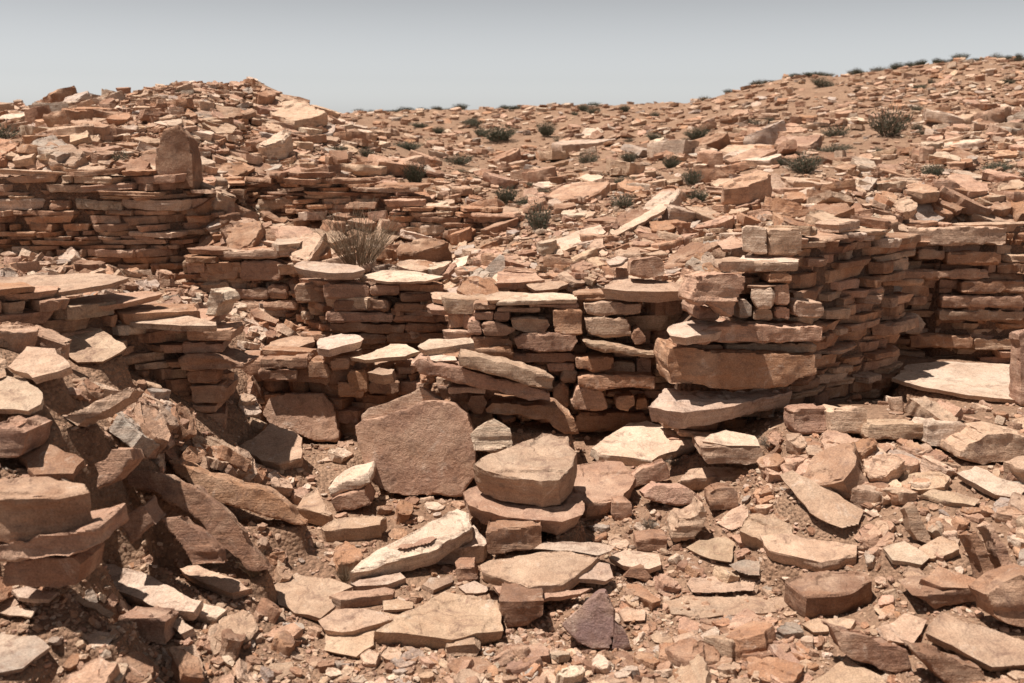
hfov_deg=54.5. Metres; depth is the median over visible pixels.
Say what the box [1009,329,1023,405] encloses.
sandstone block
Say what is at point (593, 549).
sandstone slab
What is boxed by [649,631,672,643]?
sandstone slab
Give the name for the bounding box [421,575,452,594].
sandstone slab
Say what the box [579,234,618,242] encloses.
hillside stone
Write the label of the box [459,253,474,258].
hillside stone
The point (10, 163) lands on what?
hillside stone
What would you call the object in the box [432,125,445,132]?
desert shrub
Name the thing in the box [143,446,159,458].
rubble stone
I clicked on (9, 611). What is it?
sandstone slab
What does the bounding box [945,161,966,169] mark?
hillside stone
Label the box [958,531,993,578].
sandstone block
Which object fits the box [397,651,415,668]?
rubble stone
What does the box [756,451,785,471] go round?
rubble stone
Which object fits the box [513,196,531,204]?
desert shrub
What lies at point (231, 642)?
rubble stone
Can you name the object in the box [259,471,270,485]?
rubble stone
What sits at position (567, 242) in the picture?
sandstone slab
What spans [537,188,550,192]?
desert shrub
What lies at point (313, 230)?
hillside stone
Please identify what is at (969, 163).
hillside stone
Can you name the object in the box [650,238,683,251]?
hillside stone
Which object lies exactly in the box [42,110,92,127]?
hillside stone
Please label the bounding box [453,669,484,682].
rubble stone
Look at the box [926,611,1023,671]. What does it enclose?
sandstone slab
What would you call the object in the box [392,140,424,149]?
desert shrub
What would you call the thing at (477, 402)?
sandstone block
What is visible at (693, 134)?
desert shrub
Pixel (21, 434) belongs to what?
sandstone block
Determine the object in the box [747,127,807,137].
hillside stone
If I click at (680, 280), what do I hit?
hillside stone
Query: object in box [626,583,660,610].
rubble stone
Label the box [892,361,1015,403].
sandstone slab
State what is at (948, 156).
hillside stone
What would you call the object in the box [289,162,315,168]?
hillside stone
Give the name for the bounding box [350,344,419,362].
sandstone slab
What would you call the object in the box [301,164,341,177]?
hillside stone
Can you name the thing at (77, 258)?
rubble stone
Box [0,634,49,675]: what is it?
sandstone slab
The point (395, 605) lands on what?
sandstone slab
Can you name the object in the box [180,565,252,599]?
sandstone slab
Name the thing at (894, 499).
rubble stone
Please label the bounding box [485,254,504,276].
sandstone block
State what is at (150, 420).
rubble stone
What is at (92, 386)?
rubble stone
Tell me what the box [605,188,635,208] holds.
desert shrub
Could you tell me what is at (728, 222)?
hillside stone
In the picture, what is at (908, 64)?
desert shrub
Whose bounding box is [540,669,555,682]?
rubble stone
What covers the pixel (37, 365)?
sandstone slab
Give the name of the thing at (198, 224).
hillside stone
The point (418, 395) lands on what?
sandstone block
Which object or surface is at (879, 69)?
desert shrub
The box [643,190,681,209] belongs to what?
hillside stone
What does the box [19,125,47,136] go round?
hillside stone
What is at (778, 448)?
rubble stone
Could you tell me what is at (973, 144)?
hillside stone
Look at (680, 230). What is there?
hillside stone
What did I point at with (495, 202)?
hillside stone
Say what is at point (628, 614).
sandstone slab
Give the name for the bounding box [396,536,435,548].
sandstone slab
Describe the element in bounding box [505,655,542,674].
rubble stone
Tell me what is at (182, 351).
ruined wall
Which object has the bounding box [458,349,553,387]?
sandstone block
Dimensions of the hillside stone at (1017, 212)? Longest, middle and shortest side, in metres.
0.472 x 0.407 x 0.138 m
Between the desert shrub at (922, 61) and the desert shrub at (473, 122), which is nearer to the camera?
the desert shrub at (473, 122)
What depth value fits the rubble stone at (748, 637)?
4.38 m
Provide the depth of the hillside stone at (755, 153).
12.08 m
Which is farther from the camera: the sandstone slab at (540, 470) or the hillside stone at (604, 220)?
the hillside stone at (604, 220)
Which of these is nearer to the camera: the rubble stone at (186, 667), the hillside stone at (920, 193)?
the rubble stone at (186, 667)
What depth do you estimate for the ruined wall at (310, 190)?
10.33 m
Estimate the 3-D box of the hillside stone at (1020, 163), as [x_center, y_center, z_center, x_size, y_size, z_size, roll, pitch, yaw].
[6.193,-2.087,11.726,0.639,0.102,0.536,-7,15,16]
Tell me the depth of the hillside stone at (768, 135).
14.01 m
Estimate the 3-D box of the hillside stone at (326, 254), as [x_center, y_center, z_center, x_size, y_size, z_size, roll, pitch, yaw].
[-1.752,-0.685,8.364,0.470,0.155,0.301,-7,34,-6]
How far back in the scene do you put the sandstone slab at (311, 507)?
5.85 m
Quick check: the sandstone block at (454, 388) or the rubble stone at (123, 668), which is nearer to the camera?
the rubble stone at (123, 668)
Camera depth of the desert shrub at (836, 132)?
14.69 m
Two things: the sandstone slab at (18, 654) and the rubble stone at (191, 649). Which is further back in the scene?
the rubble stone at (191, 649)
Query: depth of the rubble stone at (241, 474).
5.73 m
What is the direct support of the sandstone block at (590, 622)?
on the ground
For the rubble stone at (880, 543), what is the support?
on the courtyard rubble at (724, 668)
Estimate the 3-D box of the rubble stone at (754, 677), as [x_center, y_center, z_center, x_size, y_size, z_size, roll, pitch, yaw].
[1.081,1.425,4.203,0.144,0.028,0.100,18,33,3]
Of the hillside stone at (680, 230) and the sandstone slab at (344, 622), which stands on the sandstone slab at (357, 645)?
the sandstone slab at (344, 622)
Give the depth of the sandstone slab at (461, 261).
8.28 m
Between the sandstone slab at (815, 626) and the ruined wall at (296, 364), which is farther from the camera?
the ruined wall at (296, 364)
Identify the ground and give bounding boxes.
[0,59,1023,682]
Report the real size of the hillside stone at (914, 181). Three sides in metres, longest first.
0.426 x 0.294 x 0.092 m
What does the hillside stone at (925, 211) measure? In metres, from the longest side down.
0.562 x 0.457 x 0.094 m
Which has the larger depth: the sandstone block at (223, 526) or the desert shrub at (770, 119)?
the desert shrub at (770, 119)
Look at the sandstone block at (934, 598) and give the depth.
4.44 m
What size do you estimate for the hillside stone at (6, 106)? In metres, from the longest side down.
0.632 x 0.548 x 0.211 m
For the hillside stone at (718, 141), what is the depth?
14.09 m
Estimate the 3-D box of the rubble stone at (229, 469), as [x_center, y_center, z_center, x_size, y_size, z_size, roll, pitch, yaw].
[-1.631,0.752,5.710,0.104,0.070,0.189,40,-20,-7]
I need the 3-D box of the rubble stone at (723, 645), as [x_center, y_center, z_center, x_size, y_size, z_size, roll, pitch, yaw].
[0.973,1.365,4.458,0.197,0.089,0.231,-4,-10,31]
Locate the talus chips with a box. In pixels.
[0,133,1023,345]
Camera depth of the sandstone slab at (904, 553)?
4.84 m
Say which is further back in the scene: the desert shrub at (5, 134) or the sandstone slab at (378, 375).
the desert shrub at (5, 134)
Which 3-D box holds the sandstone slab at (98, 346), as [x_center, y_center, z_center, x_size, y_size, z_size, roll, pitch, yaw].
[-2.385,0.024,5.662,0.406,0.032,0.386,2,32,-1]
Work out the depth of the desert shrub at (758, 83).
25.48 m
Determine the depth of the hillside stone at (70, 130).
10.04 m
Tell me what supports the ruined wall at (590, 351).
on the ground
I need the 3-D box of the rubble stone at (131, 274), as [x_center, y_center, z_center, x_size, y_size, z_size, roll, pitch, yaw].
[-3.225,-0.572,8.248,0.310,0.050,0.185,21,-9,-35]
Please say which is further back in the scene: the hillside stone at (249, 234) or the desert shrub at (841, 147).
the desert shrub at (841, 147)
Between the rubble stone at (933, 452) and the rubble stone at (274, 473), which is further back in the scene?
the rubble stone at (274, 473)
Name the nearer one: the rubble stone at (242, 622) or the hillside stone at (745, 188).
the rubble stone at (242, 622)
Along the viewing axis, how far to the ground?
5.40 m
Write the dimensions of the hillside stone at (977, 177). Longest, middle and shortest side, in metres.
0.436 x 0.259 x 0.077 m
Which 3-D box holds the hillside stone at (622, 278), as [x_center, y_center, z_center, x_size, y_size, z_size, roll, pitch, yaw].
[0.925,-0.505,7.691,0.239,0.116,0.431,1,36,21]
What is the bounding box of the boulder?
[355,400,475,496]
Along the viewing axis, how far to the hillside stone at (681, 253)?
7.98 m
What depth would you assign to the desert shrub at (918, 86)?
19.90 m
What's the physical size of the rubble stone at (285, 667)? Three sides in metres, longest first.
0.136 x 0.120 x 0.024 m
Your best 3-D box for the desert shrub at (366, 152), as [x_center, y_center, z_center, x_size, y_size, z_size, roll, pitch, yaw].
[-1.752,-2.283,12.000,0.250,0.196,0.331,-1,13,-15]
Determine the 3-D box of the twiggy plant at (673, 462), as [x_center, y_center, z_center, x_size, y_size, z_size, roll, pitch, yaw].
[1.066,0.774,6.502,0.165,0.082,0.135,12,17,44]
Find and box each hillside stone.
[0,102,14,110]
[0,138,18,168]
[0,147,20,176]
[17,144,44,154]
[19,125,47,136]
[22,135,69,143]
[26,141,57,169]
[28,101,77,111]
[31,135,70,163]
[35,133,54,135]
[36,150,58,160]
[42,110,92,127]
[47,124,94,135]
[49,144,87,171]
[61,161,110,172]
[62,107,117,117]
[70,119,109,142]
[70,130,91,145]
[93,118,105,120]
[116,157,154,166]
[141,154,155,162]
[182,214,210,226]
[187,187,214,215]
[200,182,236,210]
[226,221,265,248]
[234,204,258,220]
[256,128,292,159]
[257,197,292,209]
[270,99,327,129]
[270,225,312,240]
[274,126,309,137]
[276,246,331,276]
[283,164,315,171]
[288,232,328,278]
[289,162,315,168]
[289,279,296,297]
[298,211,326,219]
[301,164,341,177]
[310,228,349,237]
[317,230,346,247]
[317,252,356,263]
[333,131,371,142]
[340,163,386,175]
[347,201,378,209]
[355,138,379,146]
[356,156,373,164]
[359,248,396,261]
[367,154,422,176]
[374,219,398,245]
[381,220,407,229]
[396,238,452,262]
[396,259,435,273]
[397,229,431,239]
[410,225,445,235]
[426,201,449,205]
[427,261,450,275]
[447,226,472,244]
[456,276,509,295]
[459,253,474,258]
[468,198,504,206]
[480,215,518,235]
[480,265,514,268]
[488,206,524,218]
[496,269,544,289]
[503,267,541,274]
[538,150,568,160]
[546,181,610,203]
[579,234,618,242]
[587,216,616,224]
[602,265,631,276]
[606,159,644,175]
[613,248,640,257]
[613,257,644,279]
[615,209,648,230]
[620,144,646,156]
[627,182,649,189]
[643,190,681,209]
[647,139,699,157]
[649,219,679,232]
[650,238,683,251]
[657,230,690,242]
[662,204,697,222]
[664,241,703,269]
[675,270,707,283]
[676,242,718,262]
[677,226,705,237]
[685,206,715,221]
[685,257,707,270]
[693,133,730,150]
[694,214,734,229]
[701,251,725,271]
[706,186,721,194]
[712,248,733,258]
[715,165,755,169]
[715,237,744,257]
[721,170,771,205]
[724,148,777,164]
[732,127,746,132]
[736,150,781,167]
[743,120,786,144]
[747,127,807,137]
[754,145,773,148]
[764,196,808,212]
[770,207,816,219]
[772,187,808,193]
[772,212,792,224]
[774,134,821,150]
[780,176,831,189]
[780,222,792,225]
[781,187,814,197]
[783,217,809,225]
[799,203,854,219]
[804,190,852,204]
[804,210,848,224]
[806,189,853,205]
[858,208,902,223]
[862,213,892,232]
[868,158,882,164]
[877,179,917,187]
[879,215,898,231]
[894,286,902,291]
[898,224,908,232]
[903,181,939,203]
[910,146,942,163]
[914,182,944,221]
[921,108,977,123]
[922,178,960,189]
[928,151,960,161]
[937,199,967,216]
[939,185,993,215]
[943,139,986,149]
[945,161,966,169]
[945,173,987,197]
[953,170,985,181]
[959,114,973,124]
[960,158,972,167]
[967,214,1014,221]
[974,106,1011,122]
[980,193,1004,201]
[981,169,1023,181]
[995,191,1023,200]
[1001,188,1023,221]
[1007,160,1023,165]
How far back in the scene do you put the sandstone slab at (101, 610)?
4.15 m
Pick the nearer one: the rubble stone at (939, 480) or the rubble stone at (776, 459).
the rubble stone at (939, 480)
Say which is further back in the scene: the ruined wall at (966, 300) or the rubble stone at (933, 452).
the ruined wall at (966, 300)
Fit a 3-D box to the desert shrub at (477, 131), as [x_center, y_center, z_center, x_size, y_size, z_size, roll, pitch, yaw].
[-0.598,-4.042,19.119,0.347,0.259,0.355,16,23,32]
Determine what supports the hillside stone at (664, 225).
on the ground
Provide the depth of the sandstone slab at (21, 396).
4.62 m
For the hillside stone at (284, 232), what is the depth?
8.60 m
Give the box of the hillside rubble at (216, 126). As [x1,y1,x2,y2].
[0,56,1023,343]
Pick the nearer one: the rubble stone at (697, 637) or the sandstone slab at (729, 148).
the rubble stone at (697, 637)
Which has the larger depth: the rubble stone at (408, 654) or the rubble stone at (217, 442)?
the rubble stone at (217, 442)
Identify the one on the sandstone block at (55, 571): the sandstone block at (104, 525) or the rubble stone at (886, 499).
the sandstone block at (104, 525)
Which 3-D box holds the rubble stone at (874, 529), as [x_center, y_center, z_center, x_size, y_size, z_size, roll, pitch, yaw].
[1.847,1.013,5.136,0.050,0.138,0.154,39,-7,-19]
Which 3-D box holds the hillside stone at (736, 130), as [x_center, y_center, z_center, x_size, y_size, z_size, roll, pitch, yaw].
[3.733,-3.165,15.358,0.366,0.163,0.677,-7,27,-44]
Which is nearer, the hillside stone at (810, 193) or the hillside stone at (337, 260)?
the hillside stone at (337, 260)
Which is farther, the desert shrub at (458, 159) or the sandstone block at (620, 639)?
the desert shrub at (458, 159)
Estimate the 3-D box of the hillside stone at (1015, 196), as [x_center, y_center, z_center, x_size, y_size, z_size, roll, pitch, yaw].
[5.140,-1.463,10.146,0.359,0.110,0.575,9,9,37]
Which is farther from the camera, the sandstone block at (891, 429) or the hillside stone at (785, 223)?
the hillside stone at (785, 223)
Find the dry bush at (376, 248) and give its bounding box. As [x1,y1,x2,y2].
[309,196,405,265]
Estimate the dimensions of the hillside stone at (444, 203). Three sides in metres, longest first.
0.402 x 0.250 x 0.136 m
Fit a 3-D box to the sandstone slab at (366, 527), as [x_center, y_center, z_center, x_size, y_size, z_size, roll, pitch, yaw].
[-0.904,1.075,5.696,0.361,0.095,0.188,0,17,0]
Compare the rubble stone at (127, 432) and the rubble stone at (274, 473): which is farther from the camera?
the rubble stone at (274, 473)
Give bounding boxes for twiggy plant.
[638,516,660,528]
[664,455,682,465]
[757,433,773,446]
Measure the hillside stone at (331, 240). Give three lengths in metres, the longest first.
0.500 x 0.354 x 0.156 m
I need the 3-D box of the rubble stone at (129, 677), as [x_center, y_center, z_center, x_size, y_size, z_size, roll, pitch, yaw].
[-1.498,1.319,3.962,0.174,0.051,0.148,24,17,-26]
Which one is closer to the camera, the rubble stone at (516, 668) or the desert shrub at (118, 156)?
the rubble stone at (516, 668)
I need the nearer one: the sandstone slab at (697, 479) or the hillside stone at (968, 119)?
the sandstone slab at (697, 479)
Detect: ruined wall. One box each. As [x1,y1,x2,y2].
[0,167,247,274]
[0,273,259,428]
[179,237,301,310]
[224,171,436,216]
[242,336,402,442]
[294,261,470,362]
[351,351,498,428]
[384,198,520,241]
[441,289,685,432]
[648,215,923,439]
[896,220,1023,362]
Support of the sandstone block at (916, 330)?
on the ground
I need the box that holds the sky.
[0,0,1023,112]
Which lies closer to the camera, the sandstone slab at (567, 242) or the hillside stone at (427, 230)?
the sandstone slab at (567, 242)
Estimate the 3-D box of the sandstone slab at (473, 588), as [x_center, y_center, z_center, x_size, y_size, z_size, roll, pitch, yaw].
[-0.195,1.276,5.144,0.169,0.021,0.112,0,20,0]
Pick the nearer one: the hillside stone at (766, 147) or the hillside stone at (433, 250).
the hillside stone at (433, 250)
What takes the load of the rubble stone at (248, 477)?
on the ground
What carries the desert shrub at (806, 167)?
on the ground
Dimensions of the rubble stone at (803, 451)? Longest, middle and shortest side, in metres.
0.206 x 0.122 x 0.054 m
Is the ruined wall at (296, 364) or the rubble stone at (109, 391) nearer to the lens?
the rubble stone at (109, 391)
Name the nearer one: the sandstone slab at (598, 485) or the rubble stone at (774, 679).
the rubble stone at (774, 679)
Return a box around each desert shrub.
[0,116,23,138]
[111,150,128,162]
[328,145,347,150]
[358,145,375,156]
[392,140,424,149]
[400,159,426,182]
[410,123,428,127]
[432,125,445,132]
[440,152,478,164]
[453,104,468,109]
[463,118,484,127]
[473,127,486,135]
[474,123,517,141]
[494,184,521,203]
[504,104,520,109]
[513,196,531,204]
[519,194,553,229]
[535,118,558,136]
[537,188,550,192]
[573,147,602,162]
[577,104,589,110]
[584,107,600,113]
[587,101,601,106]
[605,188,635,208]
[611,175,637,182]
[617,151,641,161]
[619,104,630,111]
[623,137,634,141]
[645,132,662,139]
[650,109,659,116]
[659,154,683,168]
[677,166,704,185]
[683,125,711,139]
[686,188,709,201]
[698,95,710,100]
[741,117,764,124]
[753,78,767,84]
[763,116,776,123]
[776,156,789,165]
[783,147,824,173]
[807,76,837,87]
[816,142,851,151]
[818,122,852,136]
[821,72,834,75]
[853,67,862,73]
[861,99,919,136]
[868,67,884,70]
[888,62,905,69]
[905,61,914,66]
[909,123,923,129]
[910,104,925,110]
[912,84,927,88]
[915,58,927,64]
[916,162,946,175]
[928,78,935,83]
[948,53,970,58]
[978,159,1014,170]
[990,52,1002,57]
[999,77,1016,83]
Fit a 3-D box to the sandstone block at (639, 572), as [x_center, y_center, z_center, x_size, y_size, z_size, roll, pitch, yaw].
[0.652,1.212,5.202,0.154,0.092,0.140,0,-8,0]
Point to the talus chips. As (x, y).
(21, 267)
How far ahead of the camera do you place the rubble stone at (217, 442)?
5.84 m
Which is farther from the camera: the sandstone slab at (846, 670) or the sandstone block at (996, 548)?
the sandstone block at (996, 548)
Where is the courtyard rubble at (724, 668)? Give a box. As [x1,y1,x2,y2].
[0,246,1023,682]
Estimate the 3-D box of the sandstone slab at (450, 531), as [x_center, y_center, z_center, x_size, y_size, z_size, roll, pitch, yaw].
[-0.528,1.110,5.411,0.627,0.113,0.554,-3,25,1]
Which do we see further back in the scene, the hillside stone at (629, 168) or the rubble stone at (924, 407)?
the hillside stone at (629, 168)
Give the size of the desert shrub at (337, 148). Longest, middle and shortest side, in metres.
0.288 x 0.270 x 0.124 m
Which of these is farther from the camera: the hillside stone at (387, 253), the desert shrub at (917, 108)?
the desert shrub at (917, 108)
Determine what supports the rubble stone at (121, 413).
on the ground
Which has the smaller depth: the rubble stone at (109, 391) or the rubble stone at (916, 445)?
the rubble stone at (109, 391)
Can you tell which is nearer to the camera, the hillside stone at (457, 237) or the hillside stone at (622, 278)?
the hillside stone at (622, 278)
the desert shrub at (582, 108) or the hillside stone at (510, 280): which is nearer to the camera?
the hillside stone at (510, 280)
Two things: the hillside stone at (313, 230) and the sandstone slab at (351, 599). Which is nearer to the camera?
the sandstone slab at (351, 599)
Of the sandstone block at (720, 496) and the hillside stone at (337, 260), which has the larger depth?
the hillside stone at (337, 260)
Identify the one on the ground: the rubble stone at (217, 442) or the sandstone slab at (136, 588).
the sandstone slab at (136, 588)
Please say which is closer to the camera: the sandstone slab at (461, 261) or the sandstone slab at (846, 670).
the sandstone slab at (846, 670)
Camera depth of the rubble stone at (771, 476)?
5.74 m
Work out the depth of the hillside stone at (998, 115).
15.20 m
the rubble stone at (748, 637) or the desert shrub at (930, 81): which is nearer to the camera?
the rubble stone at (748, 637)
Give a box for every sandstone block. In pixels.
[0,414,52,457]
[0,503,128,561]
[2,542,103,587]
[60,387,144,426]
[94,447,143,488]
[118,605,178,643]
[121,495,165,542]
[127,470,271,570]
[155,125,202,189]
[161,516,228,564]
[169,459,307,524]
[263,392,342,441]
[328,461,375,496]
[331,482,375,511]
[361,387,443,419]
[410,353,550,400]
[446,636,480,656]
[448,382,485,393]
[454,557,478,581]
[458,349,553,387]
[468,393,487,413]
[470,418,512,452]
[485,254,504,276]
[485,393,578,433]
[486,519,541,554]
[499,582,543,627]
[543,254,572,267]
[562,589,614,649]
[611,496,631,520]
[611,621,630,649]
[623,564,652,581]
[627,256,664,278]
[631,458,669,486]
[633,529,666,551]
[639,481,700,505]
[666,496,706,543]
[688,161,750,183]
[691,433,762,464]
[704,482,737,509]
[783,404,826,434]
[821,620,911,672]
[823,404,866,432]
[854,419,922,439]
[897,575,974,608]
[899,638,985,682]
[900,502,929,542]
[902,312,924,334]
[912,417,965,445]
[939,421,1023,464]
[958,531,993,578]
[968,564,1023,626]
[976,521,1011,568]
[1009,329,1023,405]
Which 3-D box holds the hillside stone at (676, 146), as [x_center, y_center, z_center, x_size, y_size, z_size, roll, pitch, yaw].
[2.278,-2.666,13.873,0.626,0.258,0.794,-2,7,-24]
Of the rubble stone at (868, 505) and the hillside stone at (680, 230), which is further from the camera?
the hillside stone at (680, 230)
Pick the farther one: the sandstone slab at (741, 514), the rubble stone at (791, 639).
the sandstone slab at (741, 514)
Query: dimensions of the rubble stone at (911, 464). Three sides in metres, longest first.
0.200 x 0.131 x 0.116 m
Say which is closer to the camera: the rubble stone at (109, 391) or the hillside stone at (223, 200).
the rubble stone at (109, 391)
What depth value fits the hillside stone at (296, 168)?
11.04 m
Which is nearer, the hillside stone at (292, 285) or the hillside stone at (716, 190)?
the hillside stone at (292, 285)
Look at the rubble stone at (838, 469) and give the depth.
5.48 m
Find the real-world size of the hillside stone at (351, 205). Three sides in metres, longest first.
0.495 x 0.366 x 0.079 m
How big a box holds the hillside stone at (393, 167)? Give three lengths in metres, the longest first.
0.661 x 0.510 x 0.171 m
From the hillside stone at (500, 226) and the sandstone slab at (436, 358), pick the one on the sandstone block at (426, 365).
the sandstone slab at (436, 358)
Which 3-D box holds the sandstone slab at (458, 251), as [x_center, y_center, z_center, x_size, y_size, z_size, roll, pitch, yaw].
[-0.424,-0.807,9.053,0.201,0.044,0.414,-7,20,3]
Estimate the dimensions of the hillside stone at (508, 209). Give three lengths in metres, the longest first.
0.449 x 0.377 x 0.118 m
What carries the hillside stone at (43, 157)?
on the ground
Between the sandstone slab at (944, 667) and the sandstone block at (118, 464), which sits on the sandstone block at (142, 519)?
the sandstone block at (118, 464)
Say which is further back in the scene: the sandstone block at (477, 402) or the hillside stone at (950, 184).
the hillside stone at (950, 184)
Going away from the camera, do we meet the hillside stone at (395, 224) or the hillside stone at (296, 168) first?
the hillside stone at (395, 224)
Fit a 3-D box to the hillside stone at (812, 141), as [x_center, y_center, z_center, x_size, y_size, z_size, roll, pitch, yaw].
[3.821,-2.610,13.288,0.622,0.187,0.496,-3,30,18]
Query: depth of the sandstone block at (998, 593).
4.17 m
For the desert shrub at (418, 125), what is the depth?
22.00 m
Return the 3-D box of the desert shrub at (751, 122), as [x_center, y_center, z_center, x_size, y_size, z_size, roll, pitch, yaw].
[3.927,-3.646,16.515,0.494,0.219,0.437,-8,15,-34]
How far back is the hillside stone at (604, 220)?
9.05 m
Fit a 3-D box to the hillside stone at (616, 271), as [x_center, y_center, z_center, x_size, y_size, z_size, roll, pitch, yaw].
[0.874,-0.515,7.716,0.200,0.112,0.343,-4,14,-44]
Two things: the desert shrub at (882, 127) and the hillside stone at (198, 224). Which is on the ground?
the desert shrub at (882, 127)
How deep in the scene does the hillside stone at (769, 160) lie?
11.88 m
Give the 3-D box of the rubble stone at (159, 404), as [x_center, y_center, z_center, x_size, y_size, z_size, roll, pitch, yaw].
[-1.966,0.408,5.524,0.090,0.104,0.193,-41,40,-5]
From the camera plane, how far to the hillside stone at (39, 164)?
8.80 m
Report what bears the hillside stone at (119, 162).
on the ground
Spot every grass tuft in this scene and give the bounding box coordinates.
[235,545,268,577]
[331,556,355,581]
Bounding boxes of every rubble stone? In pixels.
[0,321,10,325]
[0,325,38,352]
[0,338,9,347]
[10,321,71,359]
[63,655,119,682]
[73,255,85,260]
[73,377,104,392]
[74,378,102,404]
[76,379,97,401]
[94,382,118,396]
[106,264,142,277]
[106,659,128,682]
[108,415,159,457]
[116,411,140,428]
[116,656,158,682]
[122,652,152,680]
[129,665,143,676]
[134,401,170,457]
[136,397,147,404]
[142,672,152,682]
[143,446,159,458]
[144,401,178,432]
[155,401,164,408]
[160,399,176,406]
[160,402,189,433]
[163,403,171,411]
[165,644,205,675]
[167,647,203,682]
[171,402,196,440]
[191,435,216,456]
[205,436,234,449]
[212,445,251,472]
[214,610,258,643]
[219,464,237,476]
[219,628,245,661]
[233,449,252,478]
[234,446,256,482]
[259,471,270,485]
[267,470,281,478]
[267,622,302,638]
[269,661,293,679]
[333,541,362,573]
[390,648,423,666]
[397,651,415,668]
[449,656,488,673]
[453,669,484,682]
[465,676,479,682]
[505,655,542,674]
[508,644,530,659]
[529,642,549,662]
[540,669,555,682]
[550,650,569,662]
[555,665,584,682]
[595,675,625,682]
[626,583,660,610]
[658,642,673,667]
[665,638,704,667]
[668,654,711,682]
[672,633,702,642]
[672,668,680,681]
[692,640,719,664]
[703,634,735,657]
[712,566,739,582]
[726,621,775,662]
[731,677,749,682]
[733,655,743,665]
[740,513,792,549]
[741,651,772,660]
[746,656,804,682]
[751,671,761,682]
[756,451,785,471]
[763,457,782,482]
[767,643,790,652]
[767,643,810,677]
[769,444,781,453]
[770,673,782,682]
[780,455,810,475]
[783,623,800,642]
[784,454,807,470]
[798,441,820,454]
[803,442,868,501]
[820,429,858,449]
[850,484,882,509]
[852,437,877,461]
[854,525,882,540]
[858,529,896,546]
[860,482,889,509]
[862,453,905,482]
[867,520,889,535]
[872,478,902,506]
[873,446,885,455]
[877,488,890,504]
[883,486,917,503]
[888,450,920,467]
[888,488,917,504]
[891,453,918,473]
[900,470,949,493]
[904,396,958,420]
[906,442,926,453]
[912,450,947,458]
[913,477,948,490]
[918,455,955,477]
[919,536,959,561]
[937,399,962,420]
[994,505,1023,523]
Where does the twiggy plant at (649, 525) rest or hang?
on the ground
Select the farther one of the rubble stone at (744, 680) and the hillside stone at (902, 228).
the hillside stone at (902, 228)
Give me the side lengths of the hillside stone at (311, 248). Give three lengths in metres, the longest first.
0.469 x 0.281 x 0.262 m
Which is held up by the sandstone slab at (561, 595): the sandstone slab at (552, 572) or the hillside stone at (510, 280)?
the sandstone slab at (552, 572)
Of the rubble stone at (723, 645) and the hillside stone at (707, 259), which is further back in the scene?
the hillside stone at (707, 259)
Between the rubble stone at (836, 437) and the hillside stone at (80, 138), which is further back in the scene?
the hillside stone at (80, 138)
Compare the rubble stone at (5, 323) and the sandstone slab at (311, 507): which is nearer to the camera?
the rubble stone at (5, 323)
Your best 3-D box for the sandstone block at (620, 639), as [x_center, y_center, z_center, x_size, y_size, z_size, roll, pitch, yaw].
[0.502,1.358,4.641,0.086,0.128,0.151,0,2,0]
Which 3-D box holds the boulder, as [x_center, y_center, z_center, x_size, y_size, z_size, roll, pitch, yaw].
[-0.601,0.677,6.474,0.776,0.615,0.371,0,1,3]
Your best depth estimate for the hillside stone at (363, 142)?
12.55 m
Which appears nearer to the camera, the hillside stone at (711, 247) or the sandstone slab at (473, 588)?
the sandstone slab at (473, 588)
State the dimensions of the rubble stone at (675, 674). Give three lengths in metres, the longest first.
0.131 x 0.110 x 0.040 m
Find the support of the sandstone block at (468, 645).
on the ground
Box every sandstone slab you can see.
[0,376,43,414]
[0,476,93,542]
[0,605,34,618]
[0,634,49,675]
[8,346,72,383]
[11,586,57,602]
[17,443,83,480]
[66,327,125,363]
[71,594,115,618]
[87,631,116,647]
[106,564,203,620]
[173,616,196,639]
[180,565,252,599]
[195,603,226,624]
[239,423,302,470]
[274,574,352,621]
[296,488,332,526]
[317,334,362,356]
[318,608,392,635]
[321,515,386,541]
[324,612,396,658]
[329,587,394,608]
[349,509,472,582]
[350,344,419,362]
[351,572,405,590]
[368,367,396,384]
[374,591,502,649]
[383,598,412,612]
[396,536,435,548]
[418,338,473,354]
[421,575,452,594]
[429,354,456,362]
[437,525,487,565]
[451,255,468,266]
[454,244,474,257]
[458,581,489,594]
[462,486,584,534]
[473,433,576,506]
[480,550,598,592]
[493,586,591,601]
[526,279,568,292]
[533,542,615,556]
[551,138,615,151]
[556,225,605,251]
[574,460,635,520]
[578,562,612,584]
[590,421,695,465]
[601,278,683,302]
[606,256,628,267]
[608,550,660,573]
[610,202,669,236]
[618,607,645,622]
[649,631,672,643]
[665,595,787,619]
[680,467,748,490]
[686,537,734,562]
[687,576,756,592]
[702,430,759,446]
[716,504,747,529]
[720,144,767,152]
[730,560,759,574]
[760,534,856,571]
[780,470,863,527]
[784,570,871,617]
[802,618,855,635]
[808,657,884,682]
[875,613,926,644]
[883,541,929,567]
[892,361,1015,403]
[918,488,979,507]
[919,566,975,590]
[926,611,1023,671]
[957,466,1023,498]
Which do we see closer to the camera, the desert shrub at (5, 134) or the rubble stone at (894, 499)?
the rubble stone at (894, 499)
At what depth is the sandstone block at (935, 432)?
5.80 m
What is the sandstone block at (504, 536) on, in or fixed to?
on the ground
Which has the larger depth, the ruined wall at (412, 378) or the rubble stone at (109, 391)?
the ruined wall at (412, 378)
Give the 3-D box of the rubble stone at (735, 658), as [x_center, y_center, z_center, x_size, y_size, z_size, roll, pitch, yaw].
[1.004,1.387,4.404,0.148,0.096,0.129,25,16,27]
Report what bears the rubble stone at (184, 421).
on the ground
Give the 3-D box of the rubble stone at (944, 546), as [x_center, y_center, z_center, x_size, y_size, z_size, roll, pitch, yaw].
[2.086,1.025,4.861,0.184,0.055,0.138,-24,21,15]
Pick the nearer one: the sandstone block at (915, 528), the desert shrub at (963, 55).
the sandstone block at (915, 528)

